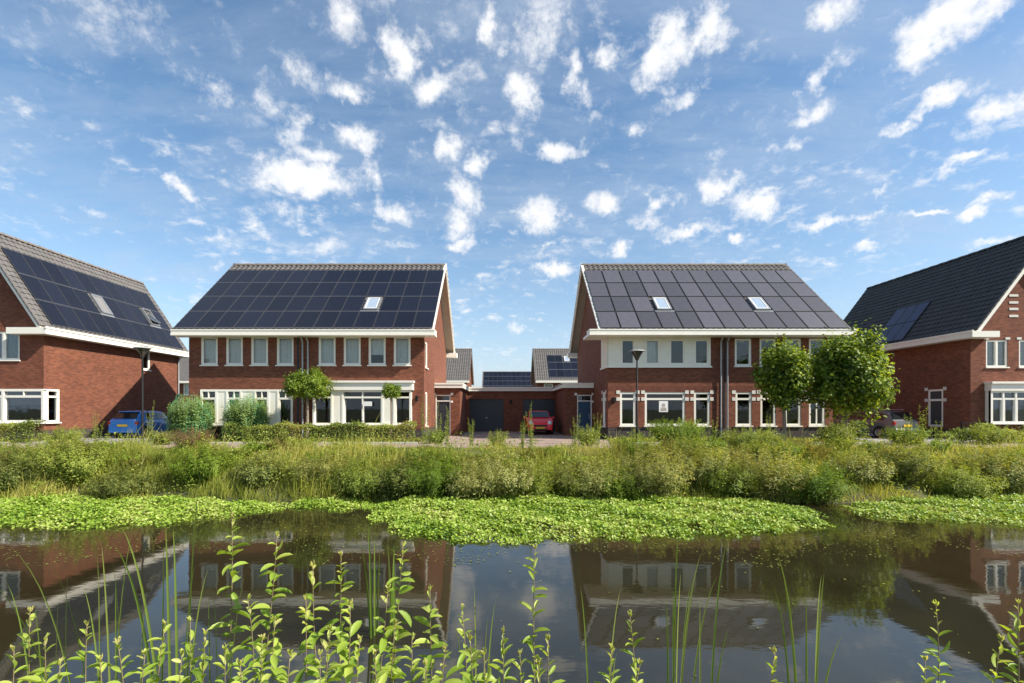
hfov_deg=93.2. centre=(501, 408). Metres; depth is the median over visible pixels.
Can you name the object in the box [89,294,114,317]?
roof window
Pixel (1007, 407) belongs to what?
bay window
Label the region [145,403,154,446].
tall weed
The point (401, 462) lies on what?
weed clump
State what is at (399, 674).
willow shoot
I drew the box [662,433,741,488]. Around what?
willow shrub
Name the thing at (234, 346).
window
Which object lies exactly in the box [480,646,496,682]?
willow shoot
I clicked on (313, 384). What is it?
globe tree
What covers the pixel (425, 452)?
weed clump
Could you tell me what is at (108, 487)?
willow shrub
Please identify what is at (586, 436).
garden bush
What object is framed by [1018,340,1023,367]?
window
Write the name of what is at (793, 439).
garden grass
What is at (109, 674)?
reed
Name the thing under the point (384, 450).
weed clump
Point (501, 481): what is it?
willow shrub
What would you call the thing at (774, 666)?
willow shoot
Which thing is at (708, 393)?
window
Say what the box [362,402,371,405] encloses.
sign
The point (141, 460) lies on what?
weed clump
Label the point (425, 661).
willow shoot
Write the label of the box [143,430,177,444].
garden bush
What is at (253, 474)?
willow shrub
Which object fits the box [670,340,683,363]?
window
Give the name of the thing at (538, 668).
willow shoot
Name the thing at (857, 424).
hedge
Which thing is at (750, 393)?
window
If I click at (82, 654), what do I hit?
willow shoot
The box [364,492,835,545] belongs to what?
floating plants
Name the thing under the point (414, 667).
willow shoot
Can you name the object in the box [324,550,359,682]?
willow shoot
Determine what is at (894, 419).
parked car
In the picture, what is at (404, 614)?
willow shoot
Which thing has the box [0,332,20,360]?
window
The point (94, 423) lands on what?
tall weed
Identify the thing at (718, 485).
willow shrub
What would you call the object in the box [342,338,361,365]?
window
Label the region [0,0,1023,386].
sky
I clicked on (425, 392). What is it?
window
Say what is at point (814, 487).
willow shrub
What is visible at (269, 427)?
hedge
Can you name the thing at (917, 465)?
willow shrub
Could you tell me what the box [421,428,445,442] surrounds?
garden bush
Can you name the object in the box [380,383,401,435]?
globe tree
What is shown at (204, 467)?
willow shrub
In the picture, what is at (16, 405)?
corner window
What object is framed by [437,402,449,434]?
door
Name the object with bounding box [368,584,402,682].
willow shoot
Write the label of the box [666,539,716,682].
reed
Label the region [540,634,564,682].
willow shoot
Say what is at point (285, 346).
window
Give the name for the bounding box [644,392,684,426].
window
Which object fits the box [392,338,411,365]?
window
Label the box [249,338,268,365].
window
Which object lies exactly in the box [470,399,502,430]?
garage door
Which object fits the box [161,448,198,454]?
weed clump
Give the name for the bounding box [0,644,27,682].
willow shoot
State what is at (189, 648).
willow shoot
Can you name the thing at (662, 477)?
willow shrub
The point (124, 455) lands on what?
weed clump
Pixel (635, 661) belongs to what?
willow shoot
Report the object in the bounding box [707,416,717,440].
tall weed
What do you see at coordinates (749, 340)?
window
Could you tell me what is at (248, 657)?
willow shoot
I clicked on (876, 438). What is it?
driveway
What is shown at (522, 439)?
tall weed
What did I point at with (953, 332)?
brick house
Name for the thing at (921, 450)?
weed clump
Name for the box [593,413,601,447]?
tall weed
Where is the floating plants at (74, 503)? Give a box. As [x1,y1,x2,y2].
[0,491,287,529]
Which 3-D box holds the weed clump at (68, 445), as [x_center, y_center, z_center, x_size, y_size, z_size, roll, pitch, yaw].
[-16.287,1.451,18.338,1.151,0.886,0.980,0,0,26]
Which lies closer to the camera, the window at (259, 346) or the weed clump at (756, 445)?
the weed clump at (756, 445)
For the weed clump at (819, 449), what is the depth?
17.23 m
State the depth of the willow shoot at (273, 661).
2.29 m
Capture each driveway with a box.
[18,433,174,442]
[420,431,609,442]
[851,433,999,442]
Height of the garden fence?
1.050 m
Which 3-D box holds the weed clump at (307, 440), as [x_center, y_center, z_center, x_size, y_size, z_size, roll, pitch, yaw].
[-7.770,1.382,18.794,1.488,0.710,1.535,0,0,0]
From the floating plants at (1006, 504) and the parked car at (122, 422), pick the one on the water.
the floating plants at (1006, 504)
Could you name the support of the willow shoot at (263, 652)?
on the ground at (922, 496)
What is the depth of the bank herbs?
17.61 m
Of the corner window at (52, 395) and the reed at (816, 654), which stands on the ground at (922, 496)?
the reed at (816, 654)
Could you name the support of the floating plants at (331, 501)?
on the water
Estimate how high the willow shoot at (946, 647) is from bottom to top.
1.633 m
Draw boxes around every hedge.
[0,419,46,442]
[221,420,306,441]
[303,418,416,441]
[822,419,869,441]
[937,422,1023,443]
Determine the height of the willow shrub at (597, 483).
1.963 m
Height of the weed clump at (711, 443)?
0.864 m
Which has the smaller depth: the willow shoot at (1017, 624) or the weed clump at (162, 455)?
the willow shoot at (1017, 624)
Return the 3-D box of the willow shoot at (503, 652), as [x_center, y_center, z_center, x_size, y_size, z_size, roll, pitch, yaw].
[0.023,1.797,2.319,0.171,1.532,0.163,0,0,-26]
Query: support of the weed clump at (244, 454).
on the ground at (922, 496)
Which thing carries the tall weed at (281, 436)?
on the ground at (922, 496)
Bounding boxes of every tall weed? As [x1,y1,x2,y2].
[55,424,63,442]
[91,414,102,442]
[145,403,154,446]
[241,420,252,445]
[280,420,287,440]
[420,394,428,447]
[434,405,441,446]
[444,407,449,445]
[468,421,473,447]
[519,415,525,447]
[525,404,534,447]
[569,416,580,449]
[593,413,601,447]
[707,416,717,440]
[766,415,771,442]
[903,417,912,445]
[917,405,927,443]
[933,420,943,443]
[973,417,987,447]
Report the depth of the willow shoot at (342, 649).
2.29 m
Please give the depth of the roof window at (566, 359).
67.80 m
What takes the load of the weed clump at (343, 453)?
on the ground at (922, 496)
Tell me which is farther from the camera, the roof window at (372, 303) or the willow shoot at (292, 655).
the roof window at (372, 303)
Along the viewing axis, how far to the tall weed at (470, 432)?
19.73 m
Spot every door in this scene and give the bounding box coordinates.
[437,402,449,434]
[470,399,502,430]
[523,399,554,430]
[578,402,590,433]
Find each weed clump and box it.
[0,442,10,455]
[0,443,31,465]
[2,438,52,470]
[52,437,86,451]
[87,441,117,454]
[102,449,148,465]
[123,453,172,469]
[148,447,182,466]
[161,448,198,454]
[231,448,253,458]
[242,440,270,451]
[263,438,287,450]
[285,435,322,448]
[305,448,336,463]
[328,449,367,460]
[347,452,378,466]
[368,445,396,459]
[385,455,427,466]
[404,447,444,459]
[437,457,458,463]
[454,456,494,465]
[476,451,503,460]
[501,456,533,468]
[517,446,552,457]
[533,444,569,456]
[553,454,592,465]
[583,459,612,472]
[607,436,636,452]
[618,428,661,461]
[643,434,678,466]
[668,430,706,457]
[687,434,727,453]
[728,448,754,464]
[741,440,771,453]
[767,438,805,463]
[793,438,834,462]
[825,435,855,450]
[857,440,881,453]
[890,440,942,470]
[918,438,951,455]
[942,456,989,473]
[965,456,1012,467]
[999,448,1023,462]
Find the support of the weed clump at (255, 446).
on the ground at (922, 496)
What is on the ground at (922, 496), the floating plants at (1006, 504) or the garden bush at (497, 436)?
the garden bush at (497, 436)
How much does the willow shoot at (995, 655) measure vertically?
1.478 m
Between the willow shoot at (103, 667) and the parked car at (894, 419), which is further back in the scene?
the parked car at (894, 419)
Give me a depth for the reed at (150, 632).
3.19 m
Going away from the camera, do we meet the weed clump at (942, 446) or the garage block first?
the weed clump at (942, 446)
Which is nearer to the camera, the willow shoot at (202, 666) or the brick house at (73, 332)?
the willow shoot at (202, 666)
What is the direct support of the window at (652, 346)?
in the brick house at (700, 334)
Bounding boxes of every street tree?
[751,333,816,444]
[804,320,900,431]
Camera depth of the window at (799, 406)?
25.02 m
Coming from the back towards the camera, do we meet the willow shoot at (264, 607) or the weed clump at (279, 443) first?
the weed clump at (279, 443)
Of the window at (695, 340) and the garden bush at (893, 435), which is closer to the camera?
the garden bush at (893, 435)
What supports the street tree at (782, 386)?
on the ground at (922, 496)
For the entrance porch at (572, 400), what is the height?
3.150 m
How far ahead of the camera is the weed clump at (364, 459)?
17.07 m
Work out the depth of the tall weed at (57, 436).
19.03 m
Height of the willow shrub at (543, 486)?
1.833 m
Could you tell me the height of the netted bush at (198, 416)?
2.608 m
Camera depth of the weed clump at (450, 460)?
17.41 m
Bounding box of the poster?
[659,401,667,411]
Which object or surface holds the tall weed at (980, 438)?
on the ground at (922, 496)
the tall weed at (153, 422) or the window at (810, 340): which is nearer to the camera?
the tall weed at (153, 422)
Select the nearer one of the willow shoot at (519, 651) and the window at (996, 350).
the willow shoot at (519, 651)
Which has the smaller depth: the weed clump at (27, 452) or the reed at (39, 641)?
the reed at (39, 641)
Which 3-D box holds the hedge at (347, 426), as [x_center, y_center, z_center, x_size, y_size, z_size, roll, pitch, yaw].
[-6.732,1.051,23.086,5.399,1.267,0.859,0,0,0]
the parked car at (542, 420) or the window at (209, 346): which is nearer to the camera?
the window at (209, 346)
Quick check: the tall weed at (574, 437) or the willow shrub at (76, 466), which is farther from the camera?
the tall weed at (574, 437)
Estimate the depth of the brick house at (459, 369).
66.99 m
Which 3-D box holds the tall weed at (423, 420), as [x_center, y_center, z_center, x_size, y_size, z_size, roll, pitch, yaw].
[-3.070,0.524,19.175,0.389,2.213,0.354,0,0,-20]
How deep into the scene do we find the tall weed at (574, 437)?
19.18 m
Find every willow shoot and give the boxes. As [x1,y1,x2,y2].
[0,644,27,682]
[14,606,52,682]
[17,632,72,682]
[53,656,65,682]
[67,620,112,682]
[86,653,120,682]
[111,636,137,682]
[135,648,154,682]
[140,618,171,682]
[163,615,207,682]
[165,648,191,682]
[198,629,212,682]
[208,512,249,682]
[212,643,229,682]
[232,658,254,682]
[234,594,265,682]
[247,531,292,682]
[252,633,274,682]
[262,615,287,682]
[275,648,300,682]
[294,593,323,681]
[295,559,330,682]
[303,624,343,682]
[307,649,326,682]
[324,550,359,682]
[329,599,364,682]
[340,634,365,682]
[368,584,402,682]
[370,648,387,682]
[374,540,414,682]
[386,618,405,682]
[402,632,430,682]
[413,584,449,682]
[423,657,442,682]
[434,643,462,682]
[446,603,483,682]
[459,632,495,682]
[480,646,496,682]
[488,625,516,682]
[510,648,531,682]
[519,544,549,682]
[533,658,546,682]
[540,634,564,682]
[595,643,620,682]
[621,610,643,682]
[631,657,643,682]
[765,645,779,682]
[918,655,936,682]
[922,599,954,682]
[981,633,1012,682]
[998,598,1023,682]
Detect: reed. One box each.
[0,535,131,682]
[9,578,94,682]
[83,544,146,682]
[115,472,207,682]
[192,580,243,682]
[361,527,379,637]
[387,545,395,634]
[453,589,494,682]
[580,587,620,682]
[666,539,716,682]
[699,543,727,682]
[776,557,841,682]
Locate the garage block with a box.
[467,387,554,430]
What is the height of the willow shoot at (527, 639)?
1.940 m
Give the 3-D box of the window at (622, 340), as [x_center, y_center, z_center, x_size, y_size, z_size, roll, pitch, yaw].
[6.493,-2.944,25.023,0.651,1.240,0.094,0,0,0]
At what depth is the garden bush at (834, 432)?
20.08 m
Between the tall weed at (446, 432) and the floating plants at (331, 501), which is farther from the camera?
the tall weed at (446, 432)
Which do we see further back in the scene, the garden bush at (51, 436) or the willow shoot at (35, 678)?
the garden bush at (51, 436)
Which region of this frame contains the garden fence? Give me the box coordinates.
[961,421,986,441]
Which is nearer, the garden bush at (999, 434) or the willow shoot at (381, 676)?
the willow shoot at (381, 676)
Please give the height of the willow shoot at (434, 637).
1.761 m
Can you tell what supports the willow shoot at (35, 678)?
on the ground at (922, 496)
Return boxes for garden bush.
[37,425,85,444]
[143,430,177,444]
[163,426,221,447]
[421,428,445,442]
[487,428,508,444]
[572,424,601,445]
[645,416,708,446]
[715,426,780,447]
[810,419,862,446]
[877,423,934,445]
[967,424,1015,444]
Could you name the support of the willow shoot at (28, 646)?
on the ground at (922, 496)
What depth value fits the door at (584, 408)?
29.08 m
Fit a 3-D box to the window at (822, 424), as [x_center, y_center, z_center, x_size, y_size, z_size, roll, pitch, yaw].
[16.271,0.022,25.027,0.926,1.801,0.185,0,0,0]
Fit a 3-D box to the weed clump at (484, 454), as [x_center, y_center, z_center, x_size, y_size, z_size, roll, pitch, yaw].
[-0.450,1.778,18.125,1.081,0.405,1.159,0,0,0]
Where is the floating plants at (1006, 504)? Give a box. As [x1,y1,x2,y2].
[841,491,1023,526]
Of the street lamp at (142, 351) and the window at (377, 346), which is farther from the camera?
the window at (377, 346)
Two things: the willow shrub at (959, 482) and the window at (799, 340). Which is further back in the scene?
the window at (799, 340)
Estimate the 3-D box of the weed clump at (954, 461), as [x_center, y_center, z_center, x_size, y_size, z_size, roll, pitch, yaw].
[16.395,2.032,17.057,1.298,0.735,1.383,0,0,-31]
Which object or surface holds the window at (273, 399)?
in the brick house at (361, 333)
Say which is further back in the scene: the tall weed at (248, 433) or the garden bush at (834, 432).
the garden bush at (834, 432)
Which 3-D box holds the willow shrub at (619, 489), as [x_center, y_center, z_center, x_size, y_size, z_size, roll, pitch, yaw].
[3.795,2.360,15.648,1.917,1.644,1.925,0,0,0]
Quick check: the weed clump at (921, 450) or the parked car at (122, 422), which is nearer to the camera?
the weed clump at (921, 450)
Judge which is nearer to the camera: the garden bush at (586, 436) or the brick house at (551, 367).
the garden bush at (586, 436)
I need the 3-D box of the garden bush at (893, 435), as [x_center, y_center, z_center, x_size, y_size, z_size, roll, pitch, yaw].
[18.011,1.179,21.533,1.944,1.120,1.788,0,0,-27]
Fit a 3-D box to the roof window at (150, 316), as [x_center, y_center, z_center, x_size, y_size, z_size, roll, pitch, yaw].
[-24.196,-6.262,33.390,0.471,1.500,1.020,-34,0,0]
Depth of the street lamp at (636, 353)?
22.66 m
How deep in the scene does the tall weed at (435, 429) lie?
19.78 m
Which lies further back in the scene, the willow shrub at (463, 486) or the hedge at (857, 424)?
the hedge at (857, 424)
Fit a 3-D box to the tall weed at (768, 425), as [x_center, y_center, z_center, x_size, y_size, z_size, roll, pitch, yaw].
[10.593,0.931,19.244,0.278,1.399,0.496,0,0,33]
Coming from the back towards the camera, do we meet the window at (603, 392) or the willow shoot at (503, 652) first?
the window at (603, 392)
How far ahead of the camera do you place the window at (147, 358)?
31.78 m
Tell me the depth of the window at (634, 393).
25.02 m
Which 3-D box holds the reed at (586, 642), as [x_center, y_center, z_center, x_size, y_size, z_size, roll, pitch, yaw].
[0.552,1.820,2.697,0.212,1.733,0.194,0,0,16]
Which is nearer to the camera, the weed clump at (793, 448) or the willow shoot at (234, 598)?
the willow shoot at (234, 598)
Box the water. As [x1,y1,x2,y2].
[0,498,1023,682]
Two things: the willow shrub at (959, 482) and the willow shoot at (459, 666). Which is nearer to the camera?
the willow shoot at (459, 666)
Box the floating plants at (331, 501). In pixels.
[288,496,381,511]
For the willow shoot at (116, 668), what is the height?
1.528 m
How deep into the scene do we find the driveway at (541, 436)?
27.04 m
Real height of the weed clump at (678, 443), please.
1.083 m
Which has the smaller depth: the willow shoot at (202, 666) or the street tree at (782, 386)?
the willow shoot at (202, 666)
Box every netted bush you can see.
[163,392,215,440]
[221,391,270,440]
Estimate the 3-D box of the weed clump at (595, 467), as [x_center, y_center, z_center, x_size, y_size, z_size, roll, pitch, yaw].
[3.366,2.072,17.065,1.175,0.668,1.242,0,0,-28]
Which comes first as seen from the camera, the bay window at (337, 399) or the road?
the road
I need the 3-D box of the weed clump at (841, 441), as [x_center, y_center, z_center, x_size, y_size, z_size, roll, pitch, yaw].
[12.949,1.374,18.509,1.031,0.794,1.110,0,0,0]
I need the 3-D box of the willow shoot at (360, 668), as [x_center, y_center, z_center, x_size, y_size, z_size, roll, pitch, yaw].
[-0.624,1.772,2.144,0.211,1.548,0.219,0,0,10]
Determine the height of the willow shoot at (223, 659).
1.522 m
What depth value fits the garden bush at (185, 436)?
19.13 m
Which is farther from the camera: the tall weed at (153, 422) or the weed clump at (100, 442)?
the tall weed at (153, 422)
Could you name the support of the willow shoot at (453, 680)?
on the ground at (922, 496)
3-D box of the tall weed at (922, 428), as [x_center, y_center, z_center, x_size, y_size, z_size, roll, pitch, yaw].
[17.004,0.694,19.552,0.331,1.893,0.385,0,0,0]
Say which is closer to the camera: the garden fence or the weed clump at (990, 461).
the weed clump at (990, 461)
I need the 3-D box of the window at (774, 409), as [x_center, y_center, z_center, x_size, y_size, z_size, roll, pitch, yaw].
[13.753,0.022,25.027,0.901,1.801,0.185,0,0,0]
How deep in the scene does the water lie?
7.57 m
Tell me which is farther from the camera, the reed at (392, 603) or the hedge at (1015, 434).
the hedge at (1015, 434)
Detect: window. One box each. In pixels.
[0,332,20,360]
[0,389,46,423]
[46,389,61,423]
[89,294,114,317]
[140,308,161,328]
[144,352,151,370]
[183,384,188,395]
[199,338,218,365]
[200,389,292,425]
[224,338,243,365]
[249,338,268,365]
[275,338,294,365]
[313,390,411,425]
[317,338,336,365]
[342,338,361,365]
[361,297,381,310]
[367,338,386,365]
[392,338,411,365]
[425,342,428,369]
[425,392,428,426]
[563,356,569,361]
[601,392,605,426]
[619,392,635,426]
[622,340,633,363]
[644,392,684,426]
[646,340,658,363]
[651,297,674,311]
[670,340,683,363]
[694,392,711,426]
[695,340,707,363]
[734,339,751,366]
[735,392,752,426]
[746,297,773,311]
[759,339,775,366]
[760,392,776,426]
[785,339,800,349]
[786,399,802,426]
[808,397,824,426]
[809,339,823,358]
[930,391,941,424]
[985,340,1009,367]
[989,391,1023,423]
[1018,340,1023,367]
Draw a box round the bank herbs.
[0,429,1023,499]
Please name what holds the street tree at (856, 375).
on the ground at (922, 496)
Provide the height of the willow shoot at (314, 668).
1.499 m
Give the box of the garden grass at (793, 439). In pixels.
[1,436,1023,442]
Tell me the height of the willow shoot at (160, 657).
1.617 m
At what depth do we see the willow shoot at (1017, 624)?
2.50 m
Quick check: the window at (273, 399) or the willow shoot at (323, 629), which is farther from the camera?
the window at (273, 399)
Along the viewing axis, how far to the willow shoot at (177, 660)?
2.10 m
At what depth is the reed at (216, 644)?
2.75 m
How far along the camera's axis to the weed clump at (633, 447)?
17.46 m
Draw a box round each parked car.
[108,410,173,437]
[524,411,554,433]
[833,409,919,437]
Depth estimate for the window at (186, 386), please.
66.19 m
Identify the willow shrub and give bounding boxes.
[0,447,48,493]
[21,421,127,484]
[81,461,165,499]
[159,438,244,484]
[226,454,294,491]
[288,450,351,491]
[318,448,398,498]
[369,455,427,501]
[384,446,467,497]
[442,457,499,499]
[451,445,546,497]
[508,454,586,501]
[542,444,626,498]
[593,457,647,501]
[609,439,697,497]
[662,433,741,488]
[698,457,765,498]
[725,435,818,502]
[769,458,863,505]
[822,447,897,488]
[859,429,951,486]
[916,458,1009,498]
[954,440,1023,494]
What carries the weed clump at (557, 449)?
on the ground at (922, 496)
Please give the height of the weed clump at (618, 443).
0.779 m
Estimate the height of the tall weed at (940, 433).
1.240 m
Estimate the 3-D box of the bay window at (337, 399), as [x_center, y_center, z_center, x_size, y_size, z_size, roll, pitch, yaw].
[-7.167,-0.047,24.880,5.136,1.816,0.440,0,0,0]
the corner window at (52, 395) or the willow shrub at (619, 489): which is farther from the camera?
the corner window at (52, 395)
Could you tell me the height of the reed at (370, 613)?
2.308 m
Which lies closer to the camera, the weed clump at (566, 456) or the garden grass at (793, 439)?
the weed clump at (566, 456)
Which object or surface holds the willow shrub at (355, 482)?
on the ground at (922, 496)
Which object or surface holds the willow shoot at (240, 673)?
on the ground at (922, 496)
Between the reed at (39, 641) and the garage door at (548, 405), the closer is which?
the reed at (39, 641)
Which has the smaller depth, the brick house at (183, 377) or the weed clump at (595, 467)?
the weed clump at (595, 467)
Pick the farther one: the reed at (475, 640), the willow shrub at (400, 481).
the willow shrub at (400, 481)
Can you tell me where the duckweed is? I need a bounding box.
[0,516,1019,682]
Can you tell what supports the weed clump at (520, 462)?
on the ground at (922, 496)
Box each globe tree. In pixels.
[279,366,336,437]
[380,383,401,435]
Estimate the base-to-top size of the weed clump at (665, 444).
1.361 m
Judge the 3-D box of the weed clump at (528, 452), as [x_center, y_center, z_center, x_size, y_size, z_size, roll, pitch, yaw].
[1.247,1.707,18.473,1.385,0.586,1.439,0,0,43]
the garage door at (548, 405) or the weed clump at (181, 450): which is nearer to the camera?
the weed clump at (181, 450)
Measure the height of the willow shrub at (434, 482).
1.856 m
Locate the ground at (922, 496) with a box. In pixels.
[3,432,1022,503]
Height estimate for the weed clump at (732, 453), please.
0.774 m
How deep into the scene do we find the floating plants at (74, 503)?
13.39 m
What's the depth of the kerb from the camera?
22.25 m
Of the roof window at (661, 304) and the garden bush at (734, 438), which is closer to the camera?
the garden bush at (734, 438)
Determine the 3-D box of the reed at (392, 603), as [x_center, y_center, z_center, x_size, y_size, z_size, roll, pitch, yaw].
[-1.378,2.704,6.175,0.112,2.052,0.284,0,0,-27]
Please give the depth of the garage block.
34.40 m
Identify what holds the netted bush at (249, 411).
on the ground at (922, 496)
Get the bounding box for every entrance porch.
[434,383,468,435]
[553,383,593,435]
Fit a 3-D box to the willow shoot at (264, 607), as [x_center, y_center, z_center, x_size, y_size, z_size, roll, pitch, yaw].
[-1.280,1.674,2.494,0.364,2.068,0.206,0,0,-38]
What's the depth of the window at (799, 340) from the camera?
25.03 m
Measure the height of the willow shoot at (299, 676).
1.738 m
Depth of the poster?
25.03 m
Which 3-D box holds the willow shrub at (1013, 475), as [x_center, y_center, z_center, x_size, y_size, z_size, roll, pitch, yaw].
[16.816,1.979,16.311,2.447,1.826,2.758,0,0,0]
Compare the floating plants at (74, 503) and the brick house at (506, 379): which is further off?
the brick house at (506, 379)
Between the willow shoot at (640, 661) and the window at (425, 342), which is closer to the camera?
the willow shoot at (640, 661)
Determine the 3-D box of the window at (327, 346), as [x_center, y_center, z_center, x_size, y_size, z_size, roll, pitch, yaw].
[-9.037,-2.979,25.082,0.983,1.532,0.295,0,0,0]
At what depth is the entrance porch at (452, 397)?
29.02 m
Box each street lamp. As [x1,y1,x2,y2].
[133,346,151,441]
[629,349,644,439]
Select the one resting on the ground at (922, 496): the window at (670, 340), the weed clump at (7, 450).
the weed clump at (7, 450)
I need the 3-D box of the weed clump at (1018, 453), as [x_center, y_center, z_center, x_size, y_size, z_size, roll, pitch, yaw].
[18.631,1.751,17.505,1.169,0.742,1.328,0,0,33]
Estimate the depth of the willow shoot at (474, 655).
2.11 m
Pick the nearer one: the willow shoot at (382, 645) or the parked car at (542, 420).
the willow shoot at (382, 645)
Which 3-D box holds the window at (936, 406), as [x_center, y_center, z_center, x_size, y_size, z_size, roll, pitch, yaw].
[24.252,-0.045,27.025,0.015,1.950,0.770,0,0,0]
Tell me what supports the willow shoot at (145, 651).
on the ground at (922, 496)
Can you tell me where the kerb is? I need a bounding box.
[0,442,873,443]
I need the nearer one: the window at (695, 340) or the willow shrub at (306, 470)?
the willow shrub at (306, 470)
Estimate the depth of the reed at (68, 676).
3.11 m
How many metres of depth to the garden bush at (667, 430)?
19.63 m
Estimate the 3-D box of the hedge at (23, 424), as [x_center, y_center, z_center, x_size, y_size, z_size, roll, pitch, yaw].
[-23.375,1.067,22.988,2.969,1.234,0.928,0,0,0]
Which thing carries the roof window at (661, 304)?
in the brick house at (700, 334)
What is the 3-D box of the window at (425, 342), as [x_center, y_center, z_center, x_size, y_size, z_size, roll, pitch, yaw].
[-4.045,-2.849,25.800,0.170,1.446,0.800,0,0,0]
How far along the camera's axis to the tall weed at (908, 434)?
19.39 m
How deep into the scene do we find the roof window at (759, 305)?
26.01 m
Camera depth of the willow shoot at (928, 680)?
2.10 m
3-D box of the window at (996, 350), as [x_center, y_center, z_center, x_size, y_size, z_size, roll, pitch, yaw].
[25.558,-2.837,25.028,1.216,1.455,0.185,0,0,0]
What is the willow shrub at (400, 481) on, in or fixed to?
on the ground at (922, 496)
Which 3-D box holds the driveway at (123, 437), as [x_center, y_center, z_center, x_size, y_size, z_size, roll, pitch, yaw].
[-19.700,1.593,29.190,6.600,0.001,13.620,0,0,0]
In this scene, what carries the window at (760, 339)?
in the brick house at (700, 334)
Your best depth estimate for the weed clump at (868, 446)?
18.21 m
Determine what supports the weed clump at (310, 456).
on the ground at (922, 496)
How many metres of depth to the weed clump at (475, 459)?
17.42 m
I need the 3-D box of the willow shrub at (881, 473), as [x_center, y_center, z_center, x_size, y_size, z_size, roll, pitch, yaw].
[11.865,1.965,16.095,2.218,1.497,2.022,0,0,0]
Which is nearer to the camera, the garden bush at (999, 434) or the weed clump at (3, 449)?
the weed clump at (3, 449)
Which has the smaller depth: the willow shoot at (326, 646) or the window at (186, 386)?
the willow shoot at (326, 646)
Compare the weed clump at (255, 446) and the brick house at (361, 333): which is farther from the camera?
the brick house at (361, 333)
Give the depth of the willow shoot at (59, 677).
2.00 m
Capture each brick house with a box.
[0,232,188,440]
[170,263,457,439]
[179,357,188,411]
[446,348,473,386]
[482,371,532,386]
[530,348,577,386]
[567,263,856,439]
[833,236,1023,439]
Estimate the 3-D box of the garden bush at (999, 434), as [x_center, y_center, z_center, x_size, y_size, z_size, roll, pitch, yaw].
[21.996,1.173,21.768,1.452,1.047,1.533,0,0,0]
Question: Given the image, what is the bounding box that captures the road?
[1,444,1022,447]
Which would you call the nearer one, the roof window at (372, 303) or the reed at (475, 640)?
the reed at (475, 640)
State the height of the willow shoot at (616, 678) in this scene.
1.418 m
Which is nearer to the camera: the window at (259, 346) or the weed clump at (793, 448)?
the weed clump at (793, 448)
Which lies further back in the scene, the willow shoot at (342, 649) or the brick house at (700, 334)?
the brick house at (700, 334)
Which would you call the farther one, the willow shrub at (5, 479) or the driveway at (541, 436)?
the driveway at (541, 436)
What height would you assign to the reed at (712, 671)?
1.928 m
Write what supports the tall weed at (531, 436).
on the ground at (922, 496)

